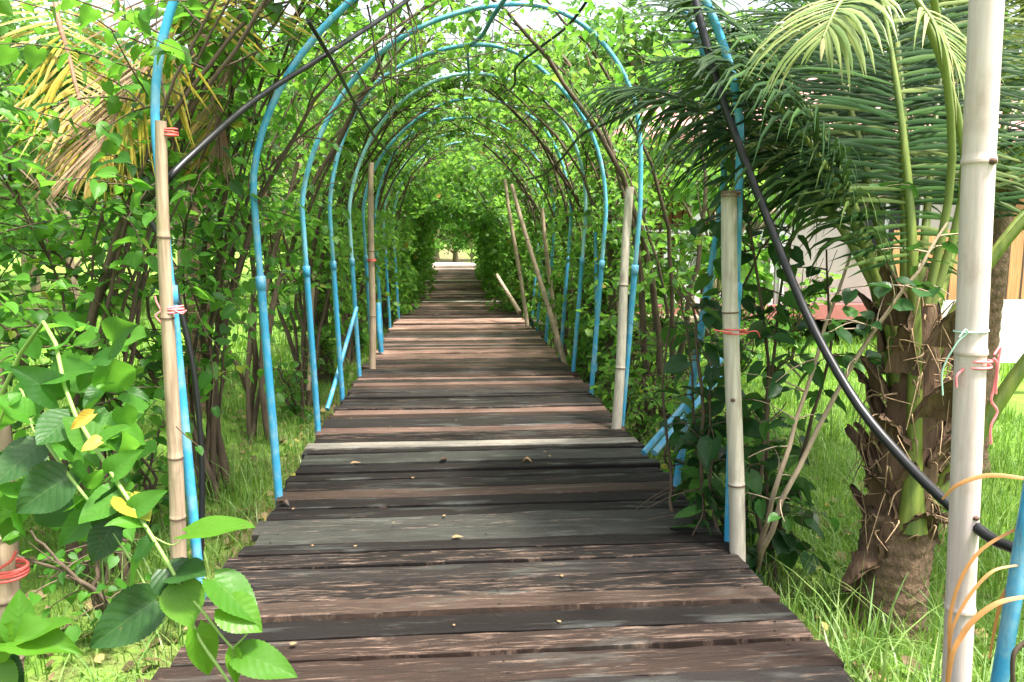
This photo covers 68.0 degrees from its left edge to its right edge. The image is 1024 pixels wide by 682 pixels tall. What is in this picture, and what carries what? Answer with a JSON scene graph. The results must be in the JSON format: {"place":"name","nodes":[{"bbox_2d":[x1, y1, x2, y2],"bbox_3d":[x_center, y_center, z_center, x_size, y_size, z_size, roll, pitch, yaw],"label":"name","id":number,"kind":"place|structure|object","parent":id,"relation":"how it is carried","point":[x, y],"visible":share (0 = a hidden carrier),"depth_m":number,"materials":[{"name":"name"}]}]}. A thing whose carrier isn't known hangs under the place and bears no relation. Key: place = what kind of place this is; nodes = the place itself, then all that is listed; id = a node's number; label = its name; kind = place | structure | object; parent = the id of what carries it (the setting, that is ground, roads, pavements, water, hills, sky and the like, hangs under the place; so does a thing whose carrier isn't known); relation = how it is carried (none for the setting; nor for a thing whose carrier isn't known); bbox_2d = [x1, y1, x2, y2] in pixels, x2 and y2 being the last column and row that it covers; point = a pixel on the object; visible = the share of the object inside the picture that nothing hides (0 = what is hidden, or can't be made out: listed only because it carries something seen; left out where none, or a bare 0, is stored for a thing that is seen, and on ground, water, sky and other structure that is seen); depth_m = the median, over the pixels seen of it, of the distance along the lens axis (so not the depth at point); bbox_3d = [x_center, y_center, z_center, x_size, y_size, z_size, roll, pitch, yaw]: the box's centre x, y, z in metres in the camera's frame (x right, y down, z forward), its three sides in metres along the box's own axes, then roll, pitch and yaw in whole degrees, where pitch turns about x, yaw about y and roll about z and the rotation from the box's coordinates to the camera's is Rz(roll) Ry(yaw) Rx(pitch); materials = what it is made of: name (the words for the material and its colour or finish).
{"place":"outdoors","nodes":[
{"label":"outdoors","id":0,"kind":"place"},
{"bbox_2d":[0,0,1021,241],"label":"sky","id":1,"kind":"structure","parent":0,"point":[528,18],"materials":[{"name":"white"}]},
{"bbox_2d":[0,242,1023,681],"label":"ground","id":2,"kind":"structure","parent":0,"point":[110,654],"depth_m":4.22,"materials":[{"name":"green plant"}]},
{"bbox_2d":[0,537,25,667],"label":"bamboo pole","id":3,"kind":"object","parent":2,"relation":"on","point":[8,591],"visible":0.21,"depth_m":1.75,"materials":[{"name":"brown wood"}]},
{"bbox_2d":[0,551,29,583],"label":"string tie","id":4,"kind":"object","parent":3,"relation":"attached to","point":[22,571],"visible":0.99,"depth_m":1.72,"materials":[{"name":"red"}]},
{"bbox_2d":[0,0,104,281],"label":"broadleaf tree","id":5,"kind":"object","parent":2,"relation":"on","point":[8,68],"visible":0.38,"depth_m":13.30,"materials":[{"name":"green plant"}]},
{"bbox_2d":[0,0,104,379],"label":"broadleaf tree","id":6,"kind":"object","parent":2,"relation":"on","point":[6,7],"visible":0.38,"depth_m":3.55,"materials":[{"name":"green plant"}]},
{"bbox_2d":[0,0,105,291],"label":"broadleaf tree","id":7,"kind":"object","parent":2,"relation":"on","point":[36,287],"visible":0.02,"depth_m":23.01,"materials":[{"name":"green plant"}]},
{"bbox_2d":[0,36,108,589],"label":"broadleaf tree","id":8,"kind":"object","parent":2,"relation":"on","point":[38,317],"visible":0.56,"depth_m":3.22,"materials":[{"name":"green plant"}]},
{"bbox_2d":[0,4,176,299],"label":"broadleaf tree","id":9,"kind":"object","parent":2,"relation":"on","point":[30,179],"visible":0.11,"depth_m":18.47,"materials":[{"name":"green plant"}]},
{"bbox_2d":[17,530,165,642],"bbox_3d":[-1.774,0.958,2.930,0.748,0.528,0.449,-1,8,-5],"label":"young shrub","id":10,"kind":"object","parent":2,"relation":"on","point":[99,599],"visible":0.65,"depth_m":2.93,"materials":[{"name":"green plant"}]},
{"bbox_2d":[68,413,198,531],"bbox_3d":[-2.076,0.701,4.173,0.668,0.716,0.785,7,10,41],"label":"young shrub","id":11,"kind":"object","parent":2,"relation":"on","point":[140,472],"visible":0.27,"depth_m":4.20,"materials":[{"name":"green plant"}]},
{"bbox_2d":[0,18,283,307],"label":"broadleaf tree","id":12,"kind":"object","parent":2,"relation":"on","point":[85,211],"visible":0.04,"depth_m":15.77,"materials":[{"name":"green plant"}]},
{"bbox_2d":[0,311,297,681],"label":"mulberry shrub","id":13,"kind":"object","parent":2,"relation":"on","point":[100,518],"visible":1,"depth_m":1.35,"materials":[{"name":"green plant"}]},
{"bbox_2d":[155,120,186,560],"bbox_3d":[-1.308,0.132,2.904,0.119,1.888,0.066,4,9,27],"label":"bamboo pole","id":14,"kind":"object","parent":2,"relation":"on","point":[177,512],"visible":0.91,"depth_m":2.87,"materials":[{"name":"brown wood"}]},
{"bbox_2d":[0,0,385,417],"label":"coconut palm","id":15,"kind":"object","parent":2,"relation":"on","point":[67,164],"visible":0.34,"depth_m":3.52,"materials":[{"name":"green plant"}]},
{"bbox_2d":[0,0,460,587],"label":"mulberry tree","id":16,"kind":"object","parent":2,"relation":"on","point":[130,212],"visible":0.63,"depth_m":3.24,"materials":[{"name":"green plant"}]},
{"bbox_2d":[244,334,324,424],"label":"young shrub","id":17,"kind":"object","parent":2,"relation":"on","point":[299,397],"visible":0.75,"depth_m":6.55,"materials":[{"name":"green plant"}]},
{"bbox_2d":[180,0,411,300],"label":"broadleaf tree","id":18,"kind":"object","parent":2,"relation":"on","point":[302,107],"visible":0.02,"depth_m":17.94,"materials":[{"name":"green plant"}]},
{"bbox_2d":[278,314,356,385],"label":"young shrub","id":19,"kind":"object","parent":2,"relation":"on","point":[323,345],"visible":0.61,"depth_m":8.13,"materials":[{"name":"green plant"}]},
{"bbox_2d":[329,300,368,352],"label":"young shrub","id":20,"kind":"object","parent":2,"relation":"on","point":[363,339],"visible":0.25,"depth_m":10.19,"materials":[{"name":"green plant"}]},
{"bbox_2d":[0,0,699,503],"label":"mulberry tree","id":21,"kind":"object","parent":2,"relation":"on","point":[230,240],"visible":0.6,"depth_m":4.55,"materials":[{"name":"green plant"}]},
{"bbox_2d":[174,65,552,384],"bbox_3d":[-1.599,-1.339,8.486,4.292,3.698,2.416,-1,8,-5],"label":"mulberry tree","id":22,"kind":"object","parent":2,"relation":"on","point":[342,294],"visible":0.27,"depth_m":8.21,"materials":[{"name":"green plant"}]},
{"bbox_2d":[160,0,569,407],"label":"mulberry tree","id":23,"kind":"object","parent":2,"relation":"on","point":[351,141],"visible":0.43,"depth_m":7.14,"materials":[{"name":"green plant"}]},
{"bbox_2d":[124,0,628,444],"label":"mulberry tree","id":24,"kind":"object","parent":2,"relation":"on","point":[295,239],"visible":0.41,"depth_m":5.88,"materials":[{"name":"green plant"}]},
{"bbox_2d":[246,92,525,352],"bbox_3d":[-1.670,-1.744,10.864,4.491,3.870,2.528,-1,8,-5],"label":"mulberry tree","id":25,"kind":"object","parent":2,"relation":"on","point":[391,236],"visible":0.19,"depth_m":10.62,"materials":[{"name":"green plant"}]},
{"bbox_2d":[223,2,553,367],"bbox_3d":[-1.334,-1.770,9.399,3.872,4.315,2.540,-1,8,-5],"label":"mulberry tree","id":26,"kind":"object","parent":2,"relation":"on","point":[379,237],"visible":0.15,"depth_m":9.53,"materials":[{"name":"green plant"}]},
{"bbox_2d":[280,52,534,335],"bbox_3d":[-1.458,-2.042,11.885,3.755,4.186,2.464,-1,8,-5],"label":"mulberry tree","id":27,"kind":"object","parent":2,"relation":"on","point":[400,178],"visible":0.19,"depth_m":11.94,"materials":[{"name":"green plant"}]},
{"bbox_2d":[326,133,511,329],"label":"mulberry tree","id":28,"kind":"object","parent":2,"relation":"on","point":[409,201],"visible":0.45,"depth_m":13.11,"materials":[{"name":"green plant"}]},
{"bbox_2d":[356,133,489,320],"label":"mulberry tree","id":29,"kind":"object","parent":2,"relation":"on","point":[476,192],"visible":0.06,"depth_m":14.37,"materials":[{"name":"green plant"}]},
{"bbox_2d":[379,165,469,298],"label":"mulberry tree","id":30,"kind":"object","parent":2,"relation":"on","point":[423,269],"visible":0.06,"depth_m":18.41,"materials":[{"name":"green plant"}]},
{"bbox_2d":[360,123,503,315],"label":"mulberry tree","id":31,"kind":"object","parent":2,"relation":"on","point":[431,195],"visible":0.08,"depth_m":15.36,"materials":[{"name":"green plant"}]},
{"bbox_2d":[380,179,512,303],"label":"mulberry tree","id":32,"kind":"object","parent":2,"relation":"on","point":[418,224],"visible":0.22,"depth_m":15.49,"materials":[{"name":"green plant"}]},
{"bbox_2d":[150,0,743,597],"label":"pipe arch","id":33,"kind":"structure","parent":2,"relation":"on","point":[184,412],"depth_m":2.99,"materials":[{"name":"blue plastic"}]},
{"bbox_2d":[143,208,204,560],"bbox_3d":[-1.389,0.208,3.136,0.368,1.504,0.065,7,10,42],"label":"hose","id":34,"kind":"object","parent":33,"relation":"attached to","point":[182,317],"visible":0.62,"depth_m":3.06,"materials":[{"name":"black"}]},
{"bbox_2d":[140,0,410,206],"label":"hose","id":35,"kind":"object","parent":33,"relation":"attached to","point":[201,146],"visible":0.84,"depth_m":3.26,"materials":[{"name":"black rubber"}]},
{"bbox_2d":[691,0,1012,552],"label":"hose","id":36,"kind":"object","parent":33,"relation":"hanging from","point":[928,485],"visible":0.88,"depth_m":2.70,"materials":[{"name":"black rubber"}]},
{"bbox_2d":[432,223,470,259],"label":"broadleaf tree","id":37,"kind":"object","parent":2,"relation":"on","point":[450,230],"visible":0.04,"depth_m":42.00,"materials":[{"name":"green plant"}]},
{"bbox_2d":[444,223,479,262],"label":"broadleaf tree","id":38,"kind":"object","parent":2,"relation":"on","point":[471,251],"visible":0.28,"depth_m":42.46,"materials":[{"name":"green plant"}]},
{"bbox_2d":[382,133,543,330],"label":"pipe arch","id":39,"kind":"structure","parent":2,"relation":"on","point":[388,297],"depth_m":10.96,"materials":[{"name":"blue plastic"}]},
{"bbox_2d":[374,116,555,342],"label":"pipe arch","id":40,"kind":"structure","parent":2,"relation":"on","point":[376,256],"depth_m":9.65,"materials":[{"name":"blue plastic"}]},
{"bbox_2d":[393,141,539,327],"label":"pipe arch","id":41,"kind":"structure","parent":2,"relation":"on","point":[395,261],"depth_m":12.23,"materials":[{"name":"blue plastic"}]},
{"bbox_2d":[362,97,571,358],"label":"pipe arch","id":42,"kind":"structure","parent":2,"relation":"on","point":[389,145],"depth_m":8.20,"materials":[{"name":"blue plastic"}]},
{"bbox_2d":[348,71,586,377],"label":"pipe arch","id":43,"kind":"structure","parent":2,"relation":"on","point":[353,279],"depth_m":7.08,"materials":[{"name":"blue plastic"}]},
{"bbox_2d":[328,42,607,400],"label":"pipe arch","id":44,"kind":"structure","parent":2,"relation":"on","point":[333,267],"depth_m":6.16,"materials":[{"name":"blue plastic"}]},
{"bbox_2d":[325,306,357,410],"bbox_3d":[-1.436,0.122,6.430,0.038,0.754,0.933,1,8,4],"label":"pipe","id":45,"kind":"object","parent":44,"relation":"attached to","point":[336,377],"visible":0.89,"depth_m":6.44,"materials":[{"name":"blue plastic"}]},
{"bbox_2d":[469,0,506,46],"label":"pipe","id":46,"kind":"object","parent":44,"relation":"attached to","point":[492,17],"visible":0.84,"depth_m":5.08,"materials":[{"name":"blue plastic"}]},
{"bbox_2d":[299,1,642,437],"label":"pipe arch","id":47,"kind":"structure","parent":2,"relation":"on","point":[306,266],"depth_m":5.03,"materials":[{"name":"blue plastic"}]},
{"bbox_2d":[306,18,398,161],"bbox_3d":[-1.037,-1.597,5.571,0.062,0.161,4.802,-1,8,-4],"label":"rod","id":48,"kind":"object","parent":47,"relation":"attached to","point":[321,42],"visible":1,"depth_m":4.03,"materials":[{"name":"black"}]},
{"bbox_2d":[501,2,587,92],"bbox_3d":[0.090,-2.290,6.216,0.195,0.226,3.732,-2,8,-12],"label":"rod","id":49,"kind":"object","parent":47,"relation":"attached to","point":[571,21],"visible":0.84,"depth_m":5.38,"materials":[{"name":"black"}]},
{"bbox_2d":[525,85,698,180],"bbox_3d":[0.555,-1.633,6.453,0.105,0.224,4.920,-1,8,-10],"label":"rod","id":50,"kind":"object","parent":47,"relation":"attached to","point":[569,149],"visible":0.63,"depth_m":6.39,"materials":[{"name":"black wood"}]},
{"bbox_2d":[432,215,525,288],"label":"mulberry tree","id":51,"kind":"object","parent":2,"relation":"on","point":[485,240],"visible":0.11,"depth_m":20.00,"materials":[{"name":"green plant"}]},
{"bbox_2d":[250,0,726,504],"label":"pipe arch","id":52,"kind":"structure","parent":2,"relation":"on","point":[324,26],"depth_m":3.72,"materials":[{"name":"blue plastic"}]},
{"bbox_2d":[434,151,542,305],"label":"mulberry tree","id":53,"kind":"object","parent":2,"relation":"on","point":[488,266],"visible":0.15,"depth_m":16.39,"materials":[{"name":"green plant"}]},
{"bbox_2d":[402,171,575,325],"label":"mulberry tree","id":54,"kind":"object","parent":2,"relation":"on","point":[496,215],"visible":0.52,"depth_m":13.87,"materials":[{"name":"green plant"}]},
{"bbox_2d":[420,148,559,310],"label":"mulberry tree","id":55,"kind":"object","parent":2,"relation":"on","point":[446,213],"visible":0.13,"depth_m":14.65,"materials":[{"name":"green plant"}]},
{"bbox_2d":[150,265,853,681],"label":"boardwalk","id":56,"kind":"structure","parent":2,"relation":"on","point":[472,389],"depth_m":3.18,"materials":[{"name":"brown wood"}]},
{"bbox_2d":[368,162,375,368],"bbox_3d":[-1.388,-0.675,7.512,0.078,2.152,0.214,1,8,4],"label":"bamboo pole","id":57,"kind":"object","parent":56,"relation":"on","point":[372,325],"visible":0.92,"depth_m":7.49,"materials":[{"name":"brown wood"}]},
{"bbox_2d":[376,302,383,352],"bbox_3d":[-1.508,-0.154,8.609,0.072,0.564,0.166,-3,8,-20],"label":"pipe","id":58,"kind":"object","parent":56,"relation":"on","point":[379,328],"visible":0.95,"depth_m":8.57,"materials":[{"name":"blue plastic"}]},
{"bbox_2d":[503,179,529,326],"bbox_3d":[0.062,-1.248,10.717,0.067,2.068,0.622,-5,9,-34],"label":"stake","id":59,"kind":"object","parent":56,"relation":"on","point":[525,311],"visible":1,"depth_m":10.69,"materials":[{"name":"brown wood"}]},
{"bbox_2d":[510,184,567,364],"bbox_3d":[0.296,-0.695,8.280,0.067,2.052,0.933,-7,10,-42],"label":"stake","id":60,"kind":"object","parent":56,"relation":"on","point":[544,295],"visible":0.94,"depth_m":8.25,"materials":[{"name":"brown wood"}]},
{"bbox_2d":[611,187,633,428],"bbox_3d":[0.763,-0.169,5.233,0.077,1.775,0.323,3,8,23],"label":"bamboo pole","id":61,"kind":"object","parent":56,"relation":"on","point":[620,368],"visible":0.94,"depth_m":5.21,"materials":[{"name":"brown wood"}]},
{"bbox_2d":[641,356,723,455],"bbox_3d":[1.042,0.349,4.512,0.876,0.511,0.041,-7,11,-44],"label":"pipe","id":62,"kind":"object","parent":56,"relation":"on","point":[652,442],"visible":0.5,"depth_m":4.34,"materials":[{"name":"blue plastic"}]},
{"bbox_2d":[651,376,722,455],"bbox_3d":[1.058,0.379,4.420,0.050,0.423,0.842,7,11,43],"label":"pipe","id":63,"kind":"object","parent":56,"relation":"on","point":[658,447],"visible":0.37,"depth_m":4.21,"materials":[{"name":"blue plastic"}]},
{"bbox_2d":[0,298,1015,391],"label":"grass","id":64,"kind":"structure","parent":2,"relation":"on","point":[846,345],"depth_m":10.94,"materials":[{"name":"green plant"}]},
{"bbox_2d":[384,88,632,348],"bbox_3d":[0.097,-1.688,10.769,3.766,3.769,2.212,-1,8,-5],"label":"mulberry tree","id":65,"kind":"object","parent":2,"relation":"on","point":[470,134],"visible":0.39,"depth_m":10.36,"materials":[{"name":"green plant"}]},
{"bbox_2d":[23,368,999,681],"bbox_3d":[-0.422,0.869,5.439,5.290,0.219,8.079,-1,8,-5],"label":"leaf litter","id":66,"kind":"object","parent":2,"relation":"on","point":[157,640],"visible":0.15,"depth_m":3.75,"materials":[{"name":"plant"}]},
{"bbox_2d":[409,126,614,319],"bbox_3d":[0.130,-1.834,12.727,3.758,3.551,2.199,-3,8,-18],"label":"mulberry tree","id":67,"kind":"object","parent":2,"relation":"on","point":[466,166],"visible":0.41,"depth_m":12.53,"materials":[{"name":"green plant"}]},
{"bbox_2d":[360,86,675,363],"bbox_3d":[0.058,-1.423,9.557,3.846,3.571,2.014,-1,8,-5],"label":"mulberry tree","id":68,"kind":"object","parent":2,"relation":"on","point":[557,197],"visible":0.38,"depth_m":9.36,"materials":[{"name":"green plant"}]},
{"bbox_2d":[421,0,637,259],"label":"broadleaf tree","id":69,"kind":"object","parent":2,"relation":"on","point":[473,230],"visible":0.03,"depth_m":21.52,"materials":[{"name":"green plant"}]},
{"bbox_2d":[367,0,707,382],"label":"mulberry tree","id":70,"kind":"object","parent":2,"relation":"on","point":[574,194],"visible":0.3,"depth_m":8.15,"materials":[{"name":"green plant"}]},
{"bbox_2d":[327,18,753,410],"bbox_3d":[0.290,-1.127,7.188,3.899,3.620,2.042,-1,8,-5],"label":"mulberry tree","id":71,"kind":"object","parent":2,"relation":"on","point":[587,152],"visible":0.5,"depth_m":6.99,"materials":[{"name":"green plant"}]},
{"bbox_2d":[540,208,558,352],"bbox_3d":[0.470,-0.737,9.303,0.273,1.765,0.066,3,8,23],"label":"stake","id":72,"kind":"object","parent":2,"relation":"on","point":[547,262],"visible":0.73,"depth_m":9.26,"materials":[{"name":"brown wood"}]},
{"bbox_2d":[352,0,754,435],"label":"mulberry tree","id":73,"kind":"object","parent":2,"relation":"on","point":[614,158],"visible":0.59,"depth_m":5.85,"materials":[{"name":"green plant"}]},
{"bbox_2d":[484,0,695,266],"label":"broadleaf tree","id":74,"kind":"object","parent":2,"relation":"on","point":[645,44],"visible":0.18,"depth_m":17.40,"materials":[{"name":"green plant"}]},
{"bbox_2d":[566,304,636,384],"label":"young shrub","id":75,"kind":"object","parent":2,"relation":"on","point":[604,306],"visible":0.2,"depth_m":7.93,"materials":[{"name":"green plant"}]},
{"bbox_2d":[594,309,656,408],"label":"young shrub","id":76,"kind":"object","parent":2,"relation":"on","point":[609,360],"visible":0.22,"depth_m":7.07,"materials":[{"name":"green plant"}]},
{"bbox_2d":[582,317,691,427],"bbox_3d":[1.004,0.311,6.344,0.805,1.071,0.685,-7,10,-40],"label":"young shrub","id":77,"kind":"object","parent":2,"relation":"on","point":[633,370],"visible":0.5,"depth_m":6.28,"materials":[{"name":"green plant"}]},
{"bbox_2d":[614,286,687,392],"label":"young shrub","id":78,"kind":"object","parent":2,"relation":"on","point":[662,320],"visible":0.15,"depth_m":7.47,"materials":[{"name":"green plant"}]},
{"bbox_2d":[602,359,703,442],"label":"young shrub","id":79,"kind":"object","parent":2,"relation":"on","point":[652,415],"visible":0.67,"depth_m":5.91,"materials":[{"name":"green plant"}]},
{"bbox_2d":[643,350,746,455],"bbox_3d":[1.343,0.487,5.499,0.613,0.831,0.615,8,11,44],"label":"young shrub","id":80,"kind":"object","parent":2,"relation":"on","point":[685,382],"visible":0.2,"depth_m":5.44,"materials":[{"name":"green plant"}]},
{"bbox_2d":[644,396,758,483],"bbox_3d":[1.217,0.676,4.762,0.681,0.614,0.749,-1,8,-5],"label":"young shrub","id":81,"kind":"object","parent":2,"relation":"on","point":[669,408],"visible":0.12,"depth_m":4.82,"materials":[{"name":"green plant"}]},
{"bbox_2d":[607,0,811,366],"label":"broadleaf tree","id":82,"kind":"object","parent":2,"relation":"on","point":[766,275],"visible":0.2,"depth_m":7.52,"materials":[{"name":"green plant"}]},
{"bbox_2d":[682,319,764,415],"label":"young shrub","id":83,"kind":"object","parent":2,"relation":"on","point":[747,346],"visible":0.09,"depth_m":6.76,"materials":[{"name":"green plant"}]},
{"bbox_2d":[721,193,745,561],"bbox_3d":[0.907,0.254,3.108,0.167,1.705,0.077,5,9,31],"label":"bamboo pole","id":84,"kind":"object","parent":2,"relation":"on","point":[734,421],"visible":0.84,"depth_m":3.08,"materials":[{"name":"brown wood"}]},
{"bbox_2d":[697,303,781,386],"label":"young shrub","id":85,"kind":"object","parent":2,"relation":"on","point":[744,369],"visible":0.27,"depth_m":7.86,"materials":[{"name":"green plant"}]},
{"bbox_2d":[702,234,787,368],"bbox_3d":[2.708,-0.436,8.859,0.894,1.720,0.762,-1,8,-5],"label":"young shrub","id":86,"kind":"object","parent":2,"relation":"on","point":[754,295],"visible":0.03,"depth_m":8.79,"materials":[{"name":"green plant"}]},
{"bbox_2d":[629,123,885,585],"bbox_3d":[1.135,0.104,3.565,1.210,2.214,1.033,-1,8,-5],"label":"mulberry shrub","id":87,"kind":"object","parent":2,"relation":"on","point":[705,435],"visible":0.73,"depth_m":3.44,"materials":[{"name":"green plant"}]},
{"bbox_2d":[724,382,800,464],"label":"young shrub","id":88,"kind":"object","parent":2,"relation":"on","point":[751,441],"visible":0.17,"depth_m":5.21,"materials":[{"name":"green plant"}]},
{"bbox_2d":[565,78,1023,344],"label":"raised house","id":89,"kind":"structure","parent":2,"relation":"on","point":[858,279],"depth_m":11.54,"materials":[{"name":"white paint"}]},
{"bbox_2d":[848,178,922,257],"bbox_3d":[5.683,-1.863,11.511,1.100,1.200,0.067,-1,8,-5],"label":"window frame","id":90,"kind":"structure","parent":89,"relation":"in","point":[919,208],"depth_m":11.50,"materials":[{"name":"white paint"}]},
{"bbox_2d":[569,0,1023,643],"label":"coconut palm","id":91,"kind":"object","parent":2,"relation":"on","point":[847,158],"visible":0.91,"depth_m":3.02,"materials":[{"name":"green plant"}]},
{"bbox_2d":[767,251,841,359],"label":"young shrub","id":92,"kind":"object","parent":2,"relation":"on","point":[796,335],"visible":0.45,"depth_m":9.70,"materials":[{"name":"green plant"}]},
{"bbox_2d":[673,0,1023,473],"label":"coconut palm","id":93,"kind":"object","parent":2,"relation":"on","point":[999,274],"visible":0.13,"depth_m":5.03,"materials":[{"name":"green plant"}]},
{"bbox_2d":[745,178,958,571],"bbox_3d":[1.333,0.258,3.091,0.807,1.906,0.767,-1,8,-5],"label":"mulberry shrub","id":94,"kind":"object","parent":2,"relation":"on","point":[847,297],"visible":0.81,"depth_m":3.00,"materials":[{"name":"green plant"}]},
{"bbox_2d":[892,230,1023,299],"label":"slatted fence","id":95,"kind":"object","parent":2,"relation":"on","point":[1014,288],"visible":0.16,"depth_m":9.69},
{"bbox_2d":[941,0,1004,681],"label":"bamboo pole","id":96,"kind":"object","parent":2,"relation":"on","point":[979,157],"visible":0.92,"depth_m":2.02,"materials":[{"name":"beige wood"}]},
{"bbox_2d":[955,346,1001,443],"bbox_3d":[1.259,0.144,2.075,0.132,0.274,0.090,-1,8,-5],"label":"string tie","id":97,"kind":"object","parent":96,"relation":"attached to","point":[995,383],"visible":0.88,"depth_m":2.04,"materials":[{"name":"red"}]},
{"bbox_2d":[941,300,1023,363],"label":"white board","id":98,"kind":"object","parent":2,"relation":"on","point":[1011,333],"visible":0.17,"depth_m":7.68,"materials":[{"name":"paint"}]},
{"bbox_2d":[942,473,1023,681],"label":"dry reed","id":99,"kind":"object","parent":2,"relation":"on","point":[970,623],"visible":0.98,"depth_m":1.93,"materials":[{"name":"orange plant"}]},
{"bbox_2d":[990,480,1023,681],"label":"pipe arch","id":100,"kind":"structure","parent":2,"relation":"on","point":[1008,629],"depth_m":1.94,"materials":[{"name":"blue plastic"}]},
{"bbox_2d":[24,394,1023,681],"bbox_3d":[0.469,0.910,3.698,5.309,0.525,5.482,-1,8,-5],"label":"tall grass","id":101,"kind":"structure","parent":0,"point":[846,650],"depth_m":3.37,"materials":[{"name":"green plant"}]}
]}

